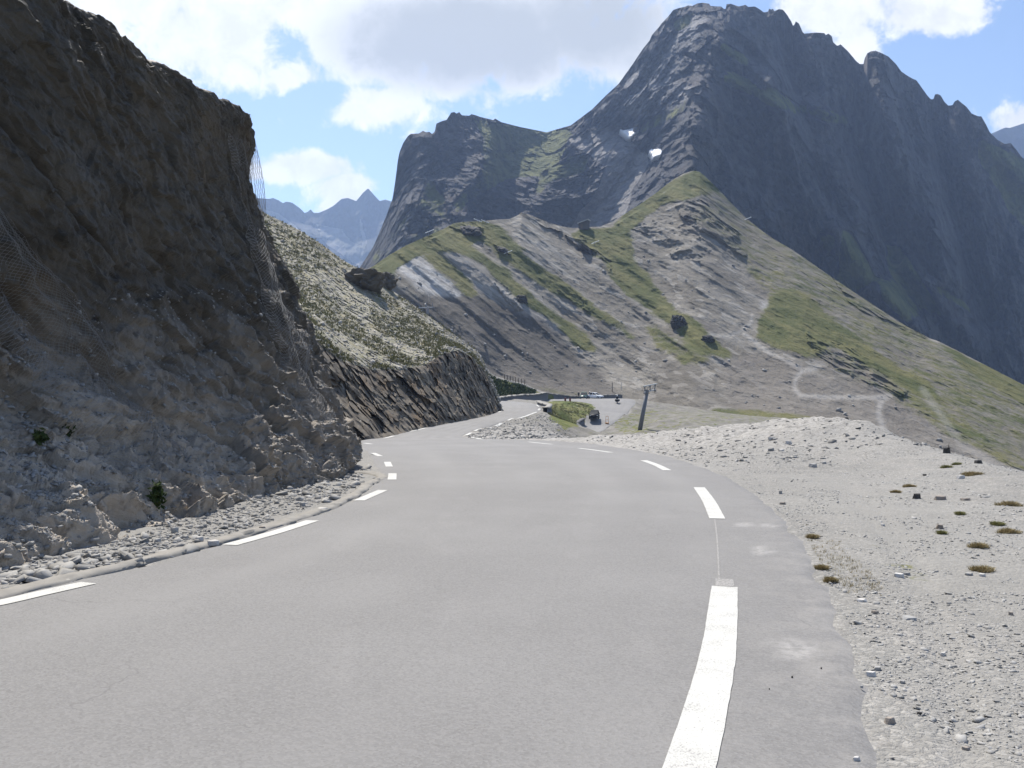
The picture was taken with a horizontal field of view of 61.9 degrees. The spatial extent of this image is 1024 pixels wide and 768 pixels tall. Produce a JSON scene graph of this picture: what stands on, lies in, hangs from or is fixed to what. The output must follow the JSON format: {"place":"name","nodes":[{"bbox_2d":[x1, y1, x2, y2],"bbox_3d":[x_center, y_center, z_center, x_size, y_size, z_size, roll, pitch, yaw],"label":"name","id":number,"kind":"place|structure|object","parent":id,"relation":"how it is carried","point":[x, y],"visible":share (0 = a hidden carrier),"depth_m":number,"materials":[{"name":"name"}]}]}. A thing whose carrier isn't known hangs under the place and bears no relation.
{"place":"outdoors","nodes":[
{"label":"outdoors","id":0,"kind":"place"},
{"bbox_2d":[0,0,362,567],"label":"cliff","id":1,"kind":"structure","parent":0,"point":[119,180],"depth_m":14.58,"materials":[{"name":"grey stone"}]},
{"bbox_2d":[32,427,50,444],"bbox_3d":[-6.213,0.705,11.219,0.301,0.273,0.216,1,2,28],"label":"cliff plant","id":2,"kind":"object","parent":1,"relation":"attached to","point":[39,436],"visible":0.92,"depth_m":11.18,"materials":[{"name":"green plant"}]},
{"bbox_2d":[61,424,76,436],"bbox_3d":[-6.316,0.699,12.110,0.229,0.320,0.210,-1,2,-41],"label":"cliff plant","id":3,"kind":"object","parent":1,"relation":"attached to","point":[68,434],"visible":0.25,"depth_m":12.09,"materials":[{"name":"green plant"}]},
{"bbox_2d":[0,208,186,476],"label":"rockfall net","id":4,"kind":"object","parent":1,"relation":"hanging from","point":[99,340],"visible":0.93,"depth_m":12.74,"materials":[{"name":"metal"}]},
{"bbox_2d":[145,479,166,510],"bbox_3d":[-5.103,1.605,12.264,0.299,0.565,0.276,0,1,0],"label":"cliff plant","id":5,"kind":"object","parent":1,"relation":"attached to","point":[157,492],"visible":0.99,"depth_m":12.23,"materials":[{"name":"green plant"}]},
{"bbox_2d":[228,136,335,417],"bbox_3d":[-6.236,-2.989,23.524,2.736,8.415,7.171,0,1,-10],"label":"rockfall net","id":6,"kind":"object","parent":1,"relation":"attached to","point":[279,293],"visible":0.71,"depth_m":21.82,"materials":[{"name":"metal"}]},
{"bbox_2d":[256,189,390,267],"bbox_3d":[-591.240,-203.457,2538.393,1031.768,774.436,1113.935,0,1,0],"label":"mountain","id":7,"kind":"structure","parent":0,"point":[347,230],"depth_m":2554.38,"materials":[{"name":"blue stone"}]},
{"bbox_2d":[261,211,501,439],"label":"hillside","id":8,"kind":"structure","parent":0,"point":[450,387],"depth_m":70.93,"materials":[{"name":"grey stone"}]},
{"bbox_2d":[344,268,384,293],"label":"rock outcrop","id":9,"kind":"object","parent":8,"relation":"on","point":[371,279],"visible":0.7,"depth_m":93.75,"materials":[{"name":"grey stone"}]},
{"bbox_2d":[264,214,488,374],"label":"turf","id":10,"kind":"structure","parent":8,"relation":"on","point":[425,342],"depth_m":81.29,"materials":[{"name":"green plant"}]},
{"bbox_2d":[264,215,503,410],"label":"scree","id":11,"kind":"structure","parent":8,"relation":"on","point":[403,366],"depth_m":82.41,"materials":[{"name":"stone"}]},
{"bbox_2d":[382,272,397,289],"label":"rock outcrop","id":12,"kind":"object","parent":8,"relation":"on","point":[390,280],"visible":0.56,"depth_m":102.28,"materials":[{"name":"grey stone"}]},
{"bbox_2d":[0,401,876,767],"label":"road","id":13,"kind":"structure","parent":0,"point":[450,595],"depth_m":5.95,"materials":[{"name":"grey asphalt"}]},
{"bbox_2d":[0,470,387,598],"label":"kerb","id":14,"kind":"structure","parent":13,"relation":"on","point":[52,581],"depth_m":9.41,"materials":[{"name":"concrete"}]},
{"bbox_2d":[852,754,860,760],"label":"stone","id":15,"kind":"object","parent":13,"relation":"on","point":[855,758],"visible":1,"depth_m":3.85,"materials":[{"name":"grey stone"}]},
{"bbox_2d":[0,398,1023,767],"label":"ground","id":16,"kind":"structure","parent":0,"point":[908,738],"depth_m":10.96,"materials":[{"name":"grey gravel"}]},
{"bbox_2d":[170,522,178,532],"bbox_3d":[-4.394,1.881,11.147,0.279,0.259,0.171,0,1,-14],"label":"stone","id":17,"kind":"object","parent":16,"relation":"on","point":[175,529],"visible":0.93,"depth_m":11.09,"materials":[{"name":"grey stone"}]},
{"bbox_2d":[0,285,362,564],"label":"rubble","id":18,"kind":"object","parent":16,"relation":"on","point":[43,509],"visible":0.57,"depth_m":12.07,"materials":[{"name":"stone"}]},
{"bbox_2d":[0,464,374,588],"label":"gravel","id":19,"kind":"structure","parent":16,"relation":"on","point":[142,539],"depth_m":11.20,"materials":[{"name":"grey gravel"}]},
{"bbox_2d":[195,536,203,540],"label":"stone","id":20,"kind":"object","parent":16,"relation":"on","point":[200,538],"visible":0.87,"depth_m":10.42,"materials":[{"name":"grey stone"}]},
{"bbox_2d":[207,540,218,545],"bbox_3d":[-3.519,1.865,10.026,0.129,0.073,0.198,-1,2,-29],"label":"stone","id":21,"kind":"object","parent":16,"relation":"on","point":[213,542],"visible":1,"depth_m":9.96,"materials":[{"name":"grey stone"}]},
{"bbox_2d":[469,413,578,438],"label":"rubble","id":22,"kind":"object","parent":16,"relation":"on","point":[513,431],"visible":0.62,"depth_m":57.82,"materials":[{"name":"stone"}]},
{"bbox_2d":[536,400,552,413],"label":"parapet","id":23,"kind":"structure","parent":16,"relation":"on","point":[547,407],"depth_m":103.49,"materials":[{"name":"concrete"}]},
{"bbox_2d":[500,392,621,400],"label":"retaining wall","id":24,"kind":"structure","parent":16,"relation":"on","point":[542,396],"depth_m":175.53,"materials":[{"name":"stone"}]},
{"bbox_2d":[548,402,593,423],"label":"bank grass","id":25,"kind":"structure","parent":16,"relation":"on","point":[569,411],"depth_m":155.63,"materials":[{"name":"green plant"}]},
{"bbox_2d":[577,418,584,425],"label":"parapet","id":26,"kind":"structure","parent":16,"relation":"on","point":[581,421],"depth_m":145.31,"materials":[{"name":"concrete"}]},
{"bbox_2d":[638,383,656,429],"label":"lift pylon","id":27,"kind":"object","parent":16,"relation":"on","point":[643,410],"visible":0.99,"depth_m":119.90,"materials":[{"name":"grey metal"}]},
{"bbox_2d":[584,417,963,466],"bbox_3d":[18.713,8.225,36.206,30.206,13.947,24.068,0,1,0],"label":"rubble","id":28,"kind":"object","parent":16,"relation":"on","point":[829,441],"visible":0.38,"depth_m":29.02,"materials":[{"name":"stone"}]},
{"bbox_2d":[804,533,819,538],"bbox_3d":[3.778,1.906,10.710,0.229,0.070,0.209,-1,2,-34],"label":"grass cushion","id":29,"kind":"object","parent":16,"relation":"on","point":[812,536],"depth_m":10.69,"materials":[{"name":"brown plant"}]},
{"bbox_2d":[808,463,816,466],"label":"stone","id":30,"kind":"object","parent":16,"relation":"on","point":[812,464],"visible":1,"depth_m":23.03,"materials":[{"name":"grey stone"}]},
{"bbox_2d":[813,564,828,569],"bbox_3d":[3.124,1.842,8.594,0.202,0.064,0.190,0,1,0],"label":"grass cushion","id":31,"kind":"object","parent":16,"relation":"on","point":[821,567],"depth_m":8.58,"materials":[{"name":"brown plant"}]},
{"bbox_2d":[821,576,840,582],"bbox_3d":[2.967,1.821,7.956,0.210,0.067,0.192,0,1,0],"label":"grass cushion","id":32,"kind":"object","parent":16,"relation":"on","point":[828,579],"depth_m":7.93,"materials":[{"name":"brown plant"}]},
{"bbox_2d":[806,524,883,595],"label":"roadside grass","id":33,"kind":"structure","parent":16,"relation":"on","point":[850,578],"depth_m":8.60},
{"bbox_2d":[856,598,866,601],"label":"stone","id":34,"kind":"object","parent":16,"relation":"on","point":[861,600],"visible":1,"depth_m":7.14,"materials":[{"name":"grey stone"}]},
{"bbox_2d":[865,670,875,676],"bbox_3d":[2.170,1.749,5.162,0.066,0.047,0.041,1,-2,-6],"label":"stone","id":35,"kind":"object","parent":16,"relation":"on","point":[868,673],"visible":1,"depth_m":5.15,"materials":[{"name":"grey stone"}]},
{"bbox_2d":[874,666,880,670],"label":"stone","id":36,"kind":"object","parent":16,"relation":"on","point":[877,668],"visible":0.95,"depth_m":5.26,"materials":[{"name":"grey stone"}]},
{"bbox_2d":[884,716,895,724],"bbox_3d":[1.942,1.729,4.388,0.063,0.036,0.044,4,-3,-11],"label":"stone","id":37,"kind":"object","parent":16,"relation":"on","point":[888,720],"visible":1,"depth_m":4.37,"materials":[{"name":"stone"}]},
{"bbox_2d":[890,490,901,492],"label":"grass cushion","id":38,"kind":"object","parent":16,"relation":"on","point":[895,491],"depth_m":16.65,"materials":[{"name":"brown plant"}]},
{"bbox_2d":[894,573,903,577],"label":"stone","id":39,"kind":"object","parent":16,"relation":"on","point":[899,575],"visible":1,"depth_m":8.22,"materials":[{"name":"grey stone"}]},
{"bbox_2d":[901,615,916,620],"bbox_3d":[3.058,1.804,6.578,0.112,0.025,0.088,5,5,14],"label":"stone","id":40,"kind":"object","parent":16,"relation":"on","point":[906,617],"visible":1,"depth_m":6.56,"materials":[{"name":"grey stone"}]},
{"bbox_2d":[902,484,916,486],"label":"grass cushion","id":41,"kind":"object","parent":16,"relation":"on","point":[908,485],"depth_m":17.73,"materials":[{"name":"plant"}]},
{"bbox_2d":[912,493,920,498],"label":"stone","id":42,"kind":"object","parent":16,"relation":"on","point":[916,495],"visible":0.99,"depth_m":15.40,"materials":[{"name":"grey stone"}]},
{"bbox_2d":[934,524,943,529],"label":"stone","id":43,"kind":"object","parent":16,"relation":"on","point":[939,526],"visible":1,"depth_m":11.61,"materials":[{"name":"grey stone"}]},
{"bbox_2d":[934,495,946,499],"bbox_3d":[7.684,2.061,15.220,0.299,0.129,0.159,4,4,-9],"label":"stone","id":44,"kind":"object","parent":16,"relation":"on","point":[939,497],"visible":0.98,"depth_m":15.18,"materials":[{"name":"grey stone"}]},
{"bbox_2d":[935,530,948,533],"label":"grass cushion","id":45,"kind":"object","parent":16,"relation":"on","point":[941,532],"depth_m":11.15,"materials":[{"name":"green plant"}]},
{"bbox_2d":[938,464,952,467],"bbox_3d":[10.534,1.997,20.680,0.328,0.098,0.341,-1,2,-39],"label":"grass cushion","id":46,"kind":"object","parent":16,"relation":"on","point":[947,466],"depth_m":20.65,"materials":[{"name":"plant"}]},
{"bbox_2d":[943,445,953,453],"bbox_3d":[11.998,1.872,23.543,0.402,0.579,0.180,0,1,15],"label":"stone","id":47,"kind":"object","parent":16,"relation":"on","point":[946,449],"visible":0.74,"depth_m":23.48,"materials":[{"name":"grey stone"}]},
{"bbox_2d":[956,475,964,478],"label":"stone","id":48,"kind":"object","parent":16,"relation":"on","point":[960,476],"visible":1,"depth_m":18.57,"materials":[{"name":"grey stone"}]},
{"bbox_2d":[954,511,967,514],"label":"grass cushion","id":49,"kind":"object","parent":16,"relation":"on","point":[959,513],"depth_m":12.87,"materials":[{"name":"green plant"}]},
{"bbox_2d":[961,746,969,750],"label":"stone","id":50,"kind":"object","parent":16,"relation":"on","point":[967,748],"visible":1,"depth_m":4.09,"materials":[{"name":"grey stone"}]},
{"bbox_2d":[960,498,970,500],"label":"stone","id":51,"kind":"object","parent":16,"relation":"on","point":[965,499],"visible":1,"depth_m":14.90,"materials":[{"name":"grey stone"}]},
{"bbox_2d":[960,471,985,475],"bbox_3d":[10.332,1.995,19.155,0.558,0.128,0.476,0,1,0],"label":"grass cushion","id":52,"kind":"object","parent":16,"relation":"on","point":[968,473],"depth_m":19.07,"materials":[{"name":"plant"}]},
{"bbox_2d":[963,541,990,548],"bbox_3d":[5.484,1.890,10.025,0.298,0.077,0.269,0,1,0],"label":"grass cushion","id":53,"kind":"object","parent":16,"relation":"on","point":[980,545],"depth_m":10.00,"materials":[{"name":"brown plant"}]},
{"bbox_2d":[967,564,995,572],"bbox_3d":[4.717,1.843,8.530,0.288,0.083,0.279,0,1,0],"label":"grass cushion","id":54,"kind":"object","parent":16,"relation":"on","point":[982,569],"depth_m":8.51,"materials":[{"name":"brown plant"}]},
{"bbox_2d":[989,520,1006,525],"bbox_3d":[6.780,1.941,11.921,0.249,0.071,0.251,-1,2,-21],"label":"grass cushion","id":55,"kind":"object","parent":16,"relation":"on","point":[998,523],"depth_m":11.88,"materials":[{"name":"green plant"}]},
{"bbox_2d":[992,500,1023,506],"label":"grass cushion","id":56,"kind":"object","parent":16,"relation":"on","point":[1011,503],"depth_m":13.98,"materials":[{"name":"brown plant"}]},
{"bbox_2d":[995,526,1022,533],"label":"grass cushion","id":57,"kind":"object","parent":16,"relation":"on","point":[1003,530],"depth_m":11.20,"materials":[{"name":"brown plant"}]},
{"bbox_2d":[489,372,553,399],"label":"grass bank","id":58,"kind":"structure","parent":0,"point":[550,396],"depth_m":169.64,"materials":[{"name":"green plant"}]},
{"bbox_2d":[490,374,536,396],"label":"bank shrubs","id":59,"kind":"object","parent":58,"relation":"on","point":[520,389],"visible":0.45,"depth_m":153.89,"materials":[{"name":"green plant"}]},
{"bbox_2d":[504,374,524,383],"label":"snow fence","id":60,"kind":"object","parent":58,"relation":"on","point":[515,379],"visible":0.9,"depth_m":165.87,"materials":[{"name":"grey wood"}]},
{"bbox_2d":[67,0,1023,212],"label":"sky","id":61,"kind":"structure","parent":0,"point":[332,92],"materials":[{"name":"blue"}]},
{"bbox_2d":[547,398,635,432],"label":"road","id":62,"kind":"structure","parent":0,"point":[612,410],"depth_m":170.20,"materials":[{"name":"grey asphalt"}]},
{"bbox_2d":[580,392,587,398],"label":"car","id":63,"kind":"object","parent":62,"relation":"on","point":[583,394],"visible":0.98,"depth_m":203.07,"materials":[{"name":"green paint"}]},
{"bbox_2d":[588,410,599,418],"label":"car","id":64,"kind":"object","parent":62,"relation":"on","point":[594,413],"visible":0.99,"depth_m":149.33,"materials":[{"name":"black paint"}]},
{"bbox_2d":[587,392,603,398],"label":"car","id":65,"kind":"object","parent":62,"relation":"on","point":[594,395],"visible":1,"depth_m":202.54,"materials":[{"name":"white paint"}]},
{"bbox_2d":[360,3,1023,384],"bbox_3d":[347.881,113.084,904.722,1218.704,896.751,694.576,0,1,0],"label":"mountain","id":66,"kind":"structure","parent":0,"point":[880,181],"depth_m":712.39,"materials":[{"name":"grey stone"}]},
{"bbox_2d":[619,129,639,140],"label":"snow patch","id":67,"kind":"object","parent":66,"relation":"on","point":[627,134],"visible":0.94,"depth_m":721.04,"materials":[{"name":"white snow"}]},
{"bbox_2d":[648,148,661,161],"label":"snow patch","id":68,"kind":"object","parent":66,"relation":"on","point":[654,155],"visible":1,"depth_m":666.29,"materials":[{"name":"white snow"}]},
{"bbox_2d":[368,171,1023,470],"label":"spur hillside","id":69,"kind":"structure","parent":0,"point":[836,341],"depth_m":250.54,"materials":[{"name":"grey stone"}]},
{"bbox_2d":[419,294,435,314],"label":"lift pylon","id":70,"kind":"object","parent":69,"relation":"on","point":[428,307],"visible":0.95,"depth_m":205.49,"materials":[{"name":"grey metal"}]},
{"bbox_2d":[460,225,481,235],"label":"rock outcrop","id":71,"kind":"object","parent":69,"relation":"on","point":[470,230],"visible":0.99,"depth_m":279.55,"materials":[{"name":"stone"}]},
{"bbox_2d":[496,246,508,252],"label":"rock outcrop","id":72,"kind":"object","parent":69,"relation":"on","point":[502,249],"visible":1,"depth_m":275.30,"materials":[{"name":"stone"}]},
{"bbox_2d":[516,295,527,303],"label":"rock outcrop","id":73,"kind":"object","parent":69,"relation":"on","point":[522,298],"visible":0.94,"depth_m":255.23,"materials":[{"name":"stone"}]},
{"bbox_2d":[578,219,590,229],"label":"hut","id":74,"kind":"object","parent":69,"relation":"on","point":[585,224],"visible":0.99,"depth_m":306.38,"materials":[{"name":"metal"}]},
{"bbox_2d":[579,244,593,255],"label":"rock outcrop","id":75,"kind":"object","parent":69,"relation":"on","point":[584,248],"visible":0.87,"depth_m":290.78,"materials":[{"name":"stone"}]},
{"bbox_2d":[670,315,687,329],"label":"boulder","id":76,"kind":"object","parent":69,"relation":"on","point":[677,321],"visible":0.98,"depth_m":249.34,"materials":[{"name":"stone"}]},
{"bbox_2d":[701,335,714,342],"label":"boulder","id":77,"kind":"object","parent":69,"relation":"on","point":[708,338],"visible":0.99,"depth_m":238.29,"materials":[{"name":"stone"}]},
{"bbox_2d":[397,206,1022,470],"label":"scree","id":78,"kind":"structure","parent":69,"relation":"on","point":[665,360],"depth_m":236.96,"materials":[{"name":"stone"}]},
{"bbox_2d":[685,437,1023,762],"bbox_3d":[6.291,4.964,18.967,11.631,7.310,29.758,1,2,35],"label":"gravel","id":79,"kind":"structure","parent":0,"point":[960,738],"depth_m":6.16,"materials":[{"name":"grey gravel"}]},
{"bbox_2d":[992,123,1023,157],"bbox_3d":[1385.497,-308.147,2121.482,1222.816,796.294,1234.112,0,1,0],"label":"ridge","id":80,"kind":"structure","parent":0,"point":[1014,136],"depth_m":2282.61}
]}

